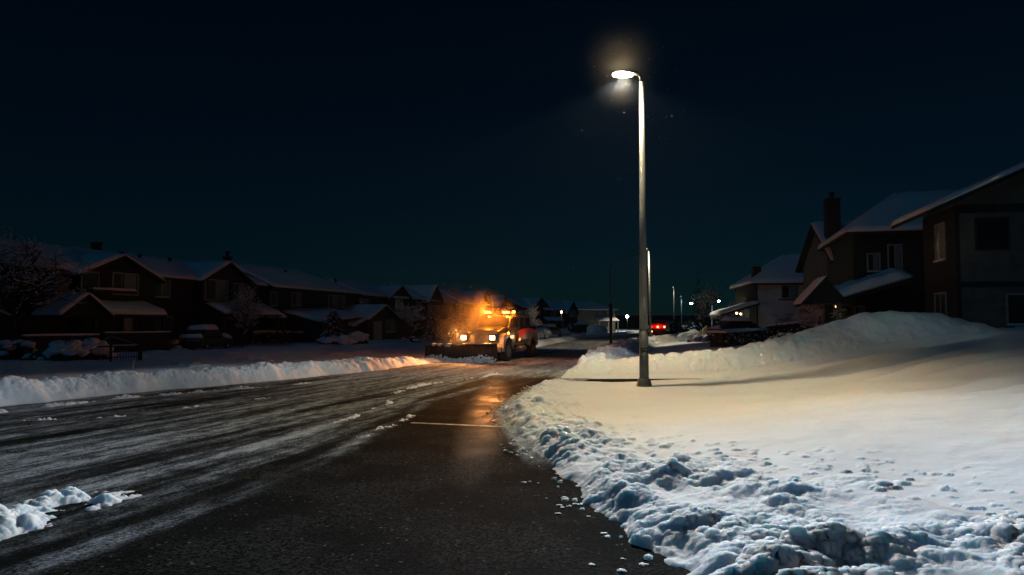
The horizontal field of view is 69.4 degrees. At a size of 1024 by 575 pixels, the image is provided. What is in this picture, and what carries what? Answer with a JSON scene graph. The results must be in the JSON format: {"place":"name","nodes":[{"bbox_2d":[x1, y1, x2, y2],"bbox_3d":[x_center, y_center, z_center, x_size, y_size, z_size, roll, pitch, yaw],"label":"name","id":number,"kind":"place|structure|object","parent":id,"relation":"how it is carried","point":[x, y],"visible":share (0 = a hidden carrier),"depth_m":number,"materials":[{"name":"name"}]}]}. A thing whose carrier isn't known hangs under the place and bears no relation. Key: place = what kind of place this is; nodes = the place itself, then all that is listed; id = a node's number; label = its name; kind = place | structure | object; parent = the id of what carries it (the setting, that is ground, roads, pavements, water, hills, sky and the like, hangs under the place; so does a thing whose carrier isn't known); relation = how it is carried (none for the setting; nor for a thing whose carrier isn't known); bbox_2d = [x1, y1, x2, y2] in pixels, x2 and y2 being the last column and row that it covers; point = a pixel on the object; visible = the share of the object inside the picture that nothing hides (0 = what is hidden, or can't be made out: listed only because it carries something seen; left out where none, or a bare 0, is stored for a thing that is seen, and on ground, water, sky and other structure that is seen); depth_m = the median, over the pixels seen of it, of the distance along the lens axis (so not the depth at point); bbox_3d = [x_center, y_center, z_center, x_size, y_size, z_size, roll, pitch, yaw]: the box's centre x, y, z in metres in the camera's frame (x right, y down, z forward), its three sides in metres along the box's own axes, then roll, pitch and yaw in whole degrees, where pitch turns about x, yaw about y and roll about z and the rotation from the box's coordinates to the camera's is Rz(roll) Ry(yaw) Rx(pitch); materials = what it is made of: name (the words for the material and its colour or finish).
{"place":"outdoors","nodes":[
{"label":"outdoors","id":0,"kind":"place"},
{"bbox_2d":[0,327,709,574],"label":"road","id":1,"kind":"structure","parent":0,"point":[287,477],"depth_m":9.34,"materials":[{"name":"black asphalt"}]},
{"bbox_2d":[0,372,501,540],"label":"slush ridges","id":2,"kind":"object","parent":1,"relation":"on","point":[26,516],"visible":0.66,"depth_m":8.18,"materials":[{"name":"white snow"}]},
{"bbox_2d":[412,422,501,426],"bbox_3d":[-1.118,2.720,14.672,1.923,0.001,0.171,-1,-3,17],"label":"road marking","id":3,"kind":"object","parent":1,"relation":"on","point":[458,424],"visible":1,"depth_m":14.69,"materials":[{"name":"paint"}]},
{"bbox_2d":[424,354,495,362],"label":"rolled snow","id":4,"kind":"structure","parent":1,"relation":"on","point":[478,359],"depth_m":38.57,"materials":[{"name":"white snow"}]},
{"bbox_2d":[425,311,537,361],"bbox_3d":[-1.596,2.717,42.276,4.616,2.764,7.858,-1,-3,18],"label":"plow truck","id":5,"kind":"object","parent":1,"relation":"on","point":[496,338],"visible":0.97,"depth_m":39.98,"materials":[{"name":"metal"}]},
{"bbox_2d":[652,320,669,335],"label":"truck","id":6,"kind":"object","parent":1,"relation":"on","point":[660,326],"visible":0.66,"depth_m":111.25,"materials":[{"name":"black paint"}]},
{"bbox_2d":[0,327,1023,572],"bbox_3d":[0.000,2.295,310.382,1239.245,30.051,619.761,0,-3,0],"label":"snow ground","id":7,"kind":"structure","parent":0,"point":[942,415],"depth_m":13.81,"materials":[{"name":"white snow"}]},
{"bbox_2d":[0,339,17,359],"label":"bush","id":8,"kind":"object","parent":7,"relation":"on","point":[7,347],"visible":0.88,"depth_m":35.66,"materials":[{"name":"grey plant"}]},
{"bbox_2d":[7,338,36,359],"bbox_3d":[-24.121,3.088,36.381,1.646,1.207,1.230,2,-4,-39],"label":"bush","id":9,"kind":"object","parent":7,"relation":"on","point":[25,347],"visible":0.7,"depth_m":36.13,"materials":[{"name":"grey plant"}]},
{"bbox_2d":[20,349,49,359],"bbox_3d":[-22.370,3.268,35.063,1.724,0.753,1.363,0,-3,0],"label":"bush","id":10,"kind":"object","parent":7,"relation":"on","point":[36,355],"visible":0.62,"depth_m":34.66,"materials":[{"name":"grey plant"}]},
{"bbox_2d":[0,220,100,341],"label":"bare tree","id":11,"kind":"object","parent":7,"relation":"on","point":[11,276],"visible":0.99,"depth_m":40.42,"materials":[{"name":"brown plant"}]},
{"bbox_2d":[20,333,100,350],"bbox_3d":[-24.517,3.239,40.338,0.230,1.467,4.870,-1,-3,16],"label":"board fence","id":12,"kind":"object","parent":7,"relation":"on","point":[42,341],"visible":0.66,"depth_m":39.50,"materials":[{"name":"brown"}]},
{"bbox_2d":[42,338,89,360],"bbox_3d":[-21.099,2.979,34.886,2.026,1.211,1.575,0,-3,0],"label":"bush","id":13,"kind":"object","parent":7,"relation":"on","point":[65,350],"visible":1,"depth_m":34.47,"materials":[{"name":"grey plant"}]},
{"bbox_2d":[78,334,116,359],"bbox_3d":[-20.385,2.988,36.024,1.997,1.402,1.673,0,-3,0],"label":"bush","id":14,"kind":"object","parent":7,"relation":"on","point":[94,353],"visible":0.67,"depth_m":35.61,"materials":[{"name":"grey plant"}]},
{"bbox_2d":[90,336,142,361],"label":"garden gate","id":15,"kind":"structure","parent":7,"relation":"on","point":[139,345],"depth_m":34.87,"materials":[{"name":"brown wood"}]},
{"bbox_2d":[102,331,171,351],"bbox_3d":[-22.995,3.460,45.582,0.230,1.543,5.422,-1,-3,16],"label":"board fence","id":16,"kind":"object","parent":7,"relation":"on","point":[155,340],"visible":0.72,"depth_m":45.71,"materials":[{"name":"brown"}]},
{"bbox_2d":[0,238,281,347],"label":"gabled house","id":17,"kind":"structure","parent":7,"relation":"on","point":[177,298],"depth_m":49.57,"materials":[{"name":"brown wood"}]},
{"bbox_2d":[40,270,70,293],"bbox_3d":[-27.790,-0.436,45.155,0.070,1.688,2.221,-1,-3,16],"label":"window","id":18,"kind":"structure","parent":17,"relation":"in","point":[66,288],"depth_m":45.20,"materials":[{"name":"black glass"}]},
{"bbox_2d":[80,272,99,289],"bbox_3d":[-26.483,-0.412,46.413,0.070,1.208,1.365,-1,-3,16],"label":"window","id":19,"kind":"structure","parent":17,"relation":"in","point":[91,280],"depth_m":46.40,"materials":[{"name":"black glass"}]},
{"bbox_2d":[111,272,138,295],"bbox_3d":[-25.690,-0.224,49.160,0.070,1.481,2.255,-1,-3,16],"label":"window","id":20,"kind":"structure","parent":17,"relation":"in","point":[119,280],"depth_m":49.18,"materials":[{"name":"black glass"}]},
{"bbox_2d":[123,318,132,330],"bbox_3d":[-25.611,3.050,49.282,0.059,2.050,0.741,-1,-3,16],"label":"door","id":21,"kind":"structure","parent":17,"relation":"in","point":[127,322],"depth_m":49.24,"materials":[{"name":"wood"}]},
{"bbox_2d":[155,280,170,297],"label":"window","id":22,"kind":"structure","parent":17,"relation":"in","point":[162,290],"depth_m":53.72,"materials":[{"name":"black glass"}]},
{"bbox_2d":[154,316,172,331],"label":"window","id":23,"kind":"structure","parent":17,"relation":"in","point":[168,323],"depth_m":53.87,"materials":[{"name":"black glass"}]},
{"bbox_2d":[204,279,227,301],"bbox_3d":[-23.262,0.219,58.218,0.070,1.693,2.707,-1,-3,16],"label":"window","id":24,"kind":"structure","parent":17,"relation":"in","point":[214,290],"depth_m":58.16,"materials":[{"name":"black glass"}]},
{"bbox_2d":[233,283,244,300],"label":"window","id":25,"kind":"structure","parent":17,"relation":"in","point":[237,287],"depth_m":60.74,"materials":[{"name":"black glass"}]},
{"bbox_2d":[170,338,195,349],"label":"bush","id":26,"kind":"object","parent":7,"relation":"on","point":[175,342],"visible":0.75,"depth_m":50.43,"materials":[{"name":"grey plant"}]},
{"bbox_2d":[179,324,233,348],"bbox_3d":[-21.826,3.530,52.861,1.800,1.818,4.460,0,-3,8],"label":"parked car","id":27,"kind":"object","parent":7,"relation":"on","point":[206,336],"visible":0.81,"depth_m":51.66,"materials":[{"name":"black paint"}]},
{"bbox_2d":[225,282,264,346],"bbox_3d":[-20.611,2.141,57.086,3.040,5.267,4.214,1,-3,-21],"label":"bare tree","id":28,"kind":"object","parent":7,"relation":"on","point":[247,304],"visible":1,"depth_m":57.05,"materials":[{"name":"brown plant"}]},
{"bbox_2d":[251,330,292,342],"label":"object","id":29,"kind":"object","parent":7,"relation":"on","point":[266,336],"visible":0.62,"depth_m":65.57,"materials":[{"name":"black plant"}]},
{"bbox_2d":[222,251,362,342],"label":"hip roofed house","id":30,"kind":"structure","parent":7,"relation":"on","point":[305,302],"depth_m":69.63,"materials":[{"name":"brown wood"}]},
{"bbox_2d":[270,291,276,305],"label":"window","id":31,"kind":"structure","parent":30,"relation":"in","point":[273,296],"depth_m":66.75,"materials":[{"name":"black glass"}]},
{"bbox_2d":[291,292,301,306],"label":"window","id":32,"kind":"structure","parent":30,"relation":"in","point":[296,298],"depth_m":70.27,"materials":[{"name":"black glass"}]},
{"bbox_2d":[328,295,338,308],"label":"window","id":33,"kind":"structure","parent":30,"relation":"in","point":[333,300],"depth_m":76.86,"materials":[{"name":"black glass"}]},
{"bbox_2d":[321,324,355,336],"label":"garage door","id":34,"kind":"structure","parent":30,"relation":"in","point":[349,330],"depth_m":72.10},
{"bbox_2d":[340,295,345,307],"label":"window","id":35,"kind":"structure","parent":30,"relation":"in","point":[342,297],"depth_m":78.76,"materials":[{"name":"black glass"}]},
{"bbox_2d":[0,330,638,406],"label":"snow bank","id":36,"kind":"structure","parent":7,"relation":"on","point":[15,390],"depth_m":23.16,"materials":[{"name":"white snow"}]},
{"bbox_2d":[317,310,349,343],"bbox_3d":[-15.031,3.584,62.839,2.946,3.349,3.019,0,-3,-7],"label":"spruce tree","id":37,"kind":"object","parent":7,"relation":"on","point":[333,326],"visible":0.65,"depth_m":62.71,"materials":[{"name":"green plant"}]},
{"bbox_2d":[316,334,356,344],"bbox_3d":[-14.562,4.376,61.461,3.357,0.978,2.321,0,-3,0],"label":"bush","id":38,"kind":"object","parent":7,"relation":"on","point":[342,339],"visible":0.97,"depth_m":60.58,"materials":[{"name":"white plant"}]},
{"bbox_2d":[349,331,368,343],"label":"bush","id":39,"kind":"object","parent":7,"relation":"on","point":[362,338],"visible":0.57,"depth_m":62.37,"materials":[{"name":"white plant"}]},
{"bbox_2d":[323,278,418,339],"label":"gabled house","id":40,"kind":"structure","parent":7,"relation":"on","point":[374,305],"depth_m":83.10,"materials":[{"name":"brown wood"}]},
{"bbox_2d":[359,298,368,303],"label":"window","id":41,"kind":"structure","parent":40,"relation":"in","point":[361,300],"depth_m":83.29,"materials":[{"name":"clear glass"}]},
{"bbox_2d":[373,321,381,339],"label":"door","id":42,"kind":"structure","parent":40,"relation":"in","point":[377,325],"depth_m":77.20,"materials":[{"name":"wood"}]},
{"bbox_2d":[385,319,395,331],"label":"window","id":43,"kind":"structure","parent":40,"relation":"in","point":[389,324],"depth_m":80.06,"materials":[{"name":"clear glass"}]},
{"bbox_2d":[395,298,402,309],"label":"window","id":44,"kind":"structure","parent":40,"relation":"in","point":[397,301],"depth_m":90.87,"materials":[{"name":"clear glass"}]},
{"bbox_2d":[399,336,420,342],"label":"bush","id":45,"kind":"object","parent":7,"relation":"on","point":[413,339],"visible":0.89,"depth_m":70.50,"materials":[{"name":"white plant"}]},
{"bbox_2d":[396,302,426,336],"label":"bare tree","id":46,"kind":"object","parent":7,"relation":"on","point":[406,316],"visible":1,"depth_m":72.56,"materials":[{"name":"brown plant"}]},
{"bbox_2d":[384,283,467,336],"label":"gabled house","id":47,"kind":"structure","parent":7,"relation":"on","point":[443,303],"depth_m":101.72,"materials":[{"name":"brown wood"}]},
{"bbox_2d":[442,306,445,314],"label":"window","id":48,"kind":"structure","parent":47,"relation":"in","point":[443,307],"depth_m":106.95,"materials":[{"name":"clear glass"}]},
{"bbox_2d":[419,306,451,340],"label":"spruce tree","id":49,"kind":"object","parent":7,"relation":"on","point":[434,331],"visible":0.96,"depth_m":79.51,"materials":[{"name":"green plant"}]},
{"bbox_2d":[445,304,467,338],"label":"spruce tree","id":50,"kind":"object","parent":7,"relation":"on","point":[457,334],"visible":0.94,"depth_m":85.47,"materials":[{"name":"green plant"}]},
{"bbox_2d":[439,288,492,333],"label":"gabled house","id":51,"kind":"structure","parent":7,"relation":"on","point":[476,304],"depth_m":120.25,"materials":[{"name":"brown wood"}]},
{"bbox_2d":[489,295,515,314],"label":"gabled house","id":52,"kind":"structure","parent":7,"relation":"on","point":[501,305],"depth_m":132.86,"materials":[{"name":"brown wood"}]},
{"bbox_2d":[506,297,550,328],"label":"house","id":53,"kind":"structure","parent":7,"relation":"on","point":[518,303],"depth_m":151.57,"materials":[{"name":"brown wood"}]},
{"bbox_2d":[517,300,542,328],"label":"bare tree","id":54,"kind":"object","parent":7,"relation":"on","point":[532,312],"visible":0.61,"depth_m":79.16,"materials":[{"name":"grey plant"}]},
{"bbox_2d":[534,327,551,338],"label":"bush","id":55,"kind":"object","parent":7,"relation":"on","point":[539,330],"visible":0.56,"depth_m":91.08,"materials":[{"name":"grey plant"}]},
{"bbox_2d":[542,324,567,336],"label":"parked car","id":56,"kind":"object","parent":7,"relation":"on","point":[554,329],"visible":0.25,"depth_m":103.11,"materials":[{"name":"white paint"}]},
{"bbox_2d":[561,331,570,336],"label":"utility box","id":57,"kind":"object","parent":7,"relation":"on","point":[565,333],"visible":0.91,"depth_m":99.53,"materials":[{"name":"paint"}]},
{"bbox_2d":[565,322,575,331],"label":"bush","id":58,"kind":"object","parent":7,"relation":"on","point":[570,326],"visible":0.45,"depth_m":149.28,"materials":[{"name":"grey plant"}]},
{"bbox_2d":[573,321,588,333],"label":"parked car","id":59,"kind":"object","parent":7,"relation":"on","point":[579,327],"visible":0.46,"depth_m":138.93,"materials":[{"name":"black paint"}]},
{"bbox_2d":[586,323,607,334],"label":"snow heap","id":60,"kind":"object","parent":7,"relation":"on","point":[594,328],"visible":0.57,"depth_m":126.59,"materials":[{"name":"white snow"}]},
{"bbox_2d":[609,254,639,343],"bbox_3d":[9.326,1.240,60.631,2.730,7.980,0.260,0,-3,0],"label":"dark lamp post","id":61,"kind":"object","parent":7,"relation":"on","point":[610,324],"visible":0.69,"depth_m":60.50,"materials":[{"name":"metal"}]},
{"bbox_2d":[613,71,651,386],"bbox_3d":[3.678,-1.800,22.616,1.143,9.795,0.499,0,-3,0],"label":"street lamp","id":62,"kind":"object","parent":7,"relation":"on","point":[644,380],"visible":0.99,"depth_m":22.50,"materials":[{"name":"metal"}]},
{"bbox_2d":[577,330,700,364],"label":"snow bank","id":63,"kind":"structure","parent":7,"relation":"on","point":[629,348],"depth_m":39.28,"materials":[{"name":"white snow"}]},
{"bbox_2d":[646,248,651,336],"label":"street lamp","id":64,"kind":"object","parent":7,"relation":"on","point":[650,327],"visible":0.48,"depth_m":75.93,"materials":[{"name":"metal"}]},
{"bbox_2d":[615,314,685,328],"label":"flat roofed building","id":65,"kind":"structure","parent":7,"relation":"on","point":[633,321],"depth_m":262.27,"materials":[{"name":"grey concrete"}]},
{"bbox_2d":[658,317,684,334],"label":"thicket","id":66,"kind":"object","parent":7,"relation":"on","point":[674,328],"visible":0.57,"depth_m":134.40,"materials":[{"name":"black plant"}]},
{"bbox_2d":[680,320,696,331],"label":"thicket","id":67,"kind":"object","parent":7,"relation":"on","point":[686,328],"visible":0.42,"depth_m":149.26,"materials":[{"name":"brown plant"}]},
{"bbox_2d":[677,330,701,341],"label":"snow heap","id":68,"kind":"object","parent":7,"relation":"on","point":[681,337],"visible":0.54,"depth_m":69.37,"materials":[{"name":"white snow"}]},
{"bbox_2d":[685,334,693,341],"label":"bush","id":69,"kind":"object","parent":7,"relation":"on","point":[690,337],"visible":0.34,"depth_m":61.62,"materials":[{"name":"grey plant"}]},
{"bbox_2d":[687,279,707,331],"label":"spruce tree","id":70,"kind":"object","parent":7,"relation":"on","point":[698,327],"visible":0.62,"depth_m":119.78,"materials":[{"name":"green plant"}]},
{"bbox_2d":[692,334,703,341],"bbox_3d":[15.336,4.118,60.392,1.091,0.691,1.622,-2,-3,31],"label":"covered heap","id":71,"kind":"object","parent":7,"relation":"on","point":[697,337],"visible":0.66,"depth_m":59.80,"materials":[{"name":"white snow"}]},
{"bbox_2d":[690,300,719,325],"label":"double street lamp","id":72,"kind":"object","parent":7,"relation":"on","point":[711,311],"visible":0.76,"depth_m":149.83,"materials":[{"name":"metal"}]},
{"bbox_2d":[702,326,708,334],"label":"covered heap","id":73,"kind":"object","parent":7,"relation":"on","point":[705,329],"visible":0.24,"depth_m":65.71,"materials":[{"name":"white snow"}]},
{"bbox_2d":[702,335,709,341],"bbox_3d":[15.659,4.024,58.924,1.152,0.705,0.996,0,-3,7],"label":"covered heap","id":74,"kind":"object","parent":7,"relation":"on","point":[705,338],"visible":0.3,"depth_m":58.50,"materials":[{"name":"white snow"}]},
{"bbox_2d":[691,282,728,332],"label":"bare tree","id":75,"kind":"object","parent":7,"relation":"on","point":[710,299],"visible":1,"depth_m":81.46,"materials":[{"name":"brown plant"}]},
{"bbox_2d":[708,300,733,322],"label":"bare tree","id":76,"kind":"object","parent":7,"relation":"on","point":[730,314],"visible":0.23,"depth_m":76.01,"materials":[{"name":"brown plant"}]},
{"bbox_2d":[707,316,766,334],"bbox_3d":[16.026,2.871,51.419,4.460,1.743,1.800,0,-3,-4],"label":"parked car","id":77,"kind":"object","parent":7,"relation":"on","point":[728,322],"visible":0.21,"depth_m":50.67,"materials":[{"name":"black paint"}]},
{"bbox_2d":[706,328,768,346],"bbox_3d":[14.261,3.309,46.621,3.832,1.528,2.103,1,-3,-26],"label":"hedge","id":78,"kind":"object","parent":7,"relation":"on","point":[731,337],"visible":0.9,"depth_m":45.89,"materials":[{"name":"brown plant"}]},
{"bbox_2d":[488,379,1023,574],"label":"snow bank","id":79,"kind":"structure","parent":7,"relation":"on","point":[722,514],"depth_m":6.80,"materials":[{"name":"white snow"}]},
{"bbox_2d":[710,254,803,326],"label":"pale house","id":80,"kind":"structure","parent":7,"relation":"on","point":[764,294],"depth_m":61.93,"materials":[{"name":"grey paint"}]},
{"bbox_2d":[781,285,798,298],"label":"window","id":81,"kind":"structure","parent":80,"relation":"in","point":[787,291],"depth_m":61.73,"materials":[{"name":"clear glass"}]},
{"bbox_2d":[774,332,785,337],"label":"bush","id":82,"kind":"object","parent":7,"relation":"on","point":[780,334],"visible":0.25,"depth_m":40.99,"materials":[{"name":"brown plant"}]},
{"bbox_2d":[773,312,793,322],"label":"bush","id":83,"kind":"object","parent":7,"relation":"on","point":[783,320],"visible":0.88,"depth_m":51.29,"materials":[{"name":"brown plant"}]},
{"bbox_2d":[561,310,1023,377],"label":"snow bank","id":84,"kind":"structure","parent":7,"relation":"on","point":[865,329],"depth_m":28.22,"materials":[{"name":"white snow"}]},
{"bbox_2d":[765,320,824,338],"bbox_3d":[18.982,2.885,48.884,4.300,1.810,1.723,-2,-3,31],"label":"hedge","id":85,"kind":"object","parent":7,"relation":"on","point":[785,327],"visible":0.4,"depth_m":48.80,"materials":[{"name":"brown plant"}]},
{"bbox_2d":[792,303,846,327],"bbox_3d":[17.626,1.698,42.199,3.662,2.830,2.616,1,-3,-16],"label":"bush","id":86,"kind":"object","parent":7,"relation":"on","point":[817,310],"visible":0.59,"depth_m":41.93,"materials":[{"name":"brown plant"}]},
{"bbox_2d":[795,192,850,319],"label":"chimney house","id":87,"kind":"structure","parent":7,"relation":"on","point":[811,266],"depth_m":54.48,"materials":[{"name":"brick"}]},
{"bbox_2d":[793,190,957,323],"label":"porch house","id":88,"kind":"structure","parent":7,"relation":"on","point":[877,265],"depth_m":43.22,"materials":[{"name":"brown wood"}]},
{"bbox_2d":[840,304,849,319],"bbox_3d":[19.663,1.951,43.636,0.476,1.989,0.059,-1,-3,14],"label":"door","id":89,"kind":"structure","parent":88,"relation":"in","point":[843,317],"depth_m":43.63,"materials":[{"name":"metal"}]},
{"bbox_2d":[854,305,864,314],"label":"window","id":90,"kind":"structure","parent":88,"relation":"in","point":[857,308],"depth_m":43.50,"materials":[{"name":"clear glass"}]},
{"bbox_2d":[867,253,880,271],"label":"window","id":91,"kind":"structure","parent":88,"relation":"in","point":[873,259],"depth_m":43.41,"materials":[{"name":"clear glass"}]},
{"bbox_2d":[887,244,902,269],"bbox_3d":[22.334,-1.735,43.113,0.796,1.603,0.170,-1,-3,14],"label":"window","id":92,"kind":"structure","parent":88,"relation":"in","point":[894,251],"depth_m":43.17,"materials":[{"name":"clear glass"}]},
{"bbox_2d":[891,162,1023,327],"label":"timber banded house","id":93,"kind":"structure","parent":7,"relation":"on","point":[973,245],"depth_m":33.88,"materials":[{"name":"brown wood"}]},
{"bbox_2d":[933,222,946,262],"bbox_3d":[20.761,-2.187,35.936,0.170,1.860,1.360,-1,-3,12],"label":"window","id":94,"kind":"structure","parent":93,"relation":"in","point":[939,229],"depth_m":35.89,"materials":[{"name":"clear glass"}]},
{"bbox_2d":[934,292,947,315],"bbox_3d":[20.846,1.143,35.957,0.070,1.810,1.560,-1,-3,12],"label":"window","id":95,"kind":"structure","parent":93,"relation":"in","point":[940,299],"depth_m":35.91,"materials":[{"name":"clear glass"}]},
{"bbox_2d":[974,216,1009,249],"bbox_3d":[21.941,-2.468,33.816,1.426,1.515,0.070,-1,-3,12],"label":"window","id":96,"kind":"structure","parent":93,"relation":"in","point":[990,233],"depth_m":33.82,"materials":[{"name":"black glass"}]},
{"bbox_2d":[1005,293,1023,325],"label":"window","id":97,"kind":"structure","parent":93,"relation":"in","point":[1014,301],"depth_m":33.48,"materials":[{"name":"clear glass"}]},
{"bbox_2d":[0,0,1023,316],"label":"sky","id":98,"kind":"structure","parent":0,"point":[407,142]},
{"bbox_2d":[587,377,727,381],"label":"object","id":99,"kind":"structure","parent":0,"point":[615,380],"depth_m":26.34,"materials":[{"name":"concrete"}]},
{"label":"terrain","id":100,"kind":"structure","parent":0,"visible":0},
{"bbox_2d":[543,300,579,328],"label":"house","id":101,"kind":"structure","parent":100,"relation":"on","point":[570,310],"depth_m":153.00,"materials":[{"name":"brown wood"}]},
{"bbox_2d":[574,301,618,331],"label":"house","id":102,"kind":"structure","parent":100,"relation":"on","point":[591,312],"depth_m":169.05,"materials":[{"name":"grey wood"}]},
{"bbox_2d":[686,314,729,326],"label":"wood","id":103,"kind":"object","parent":100,"relation":"on","point":[690,318],"visible":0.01,"depth_m":325.50,"materials":[{"name":"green plant"}]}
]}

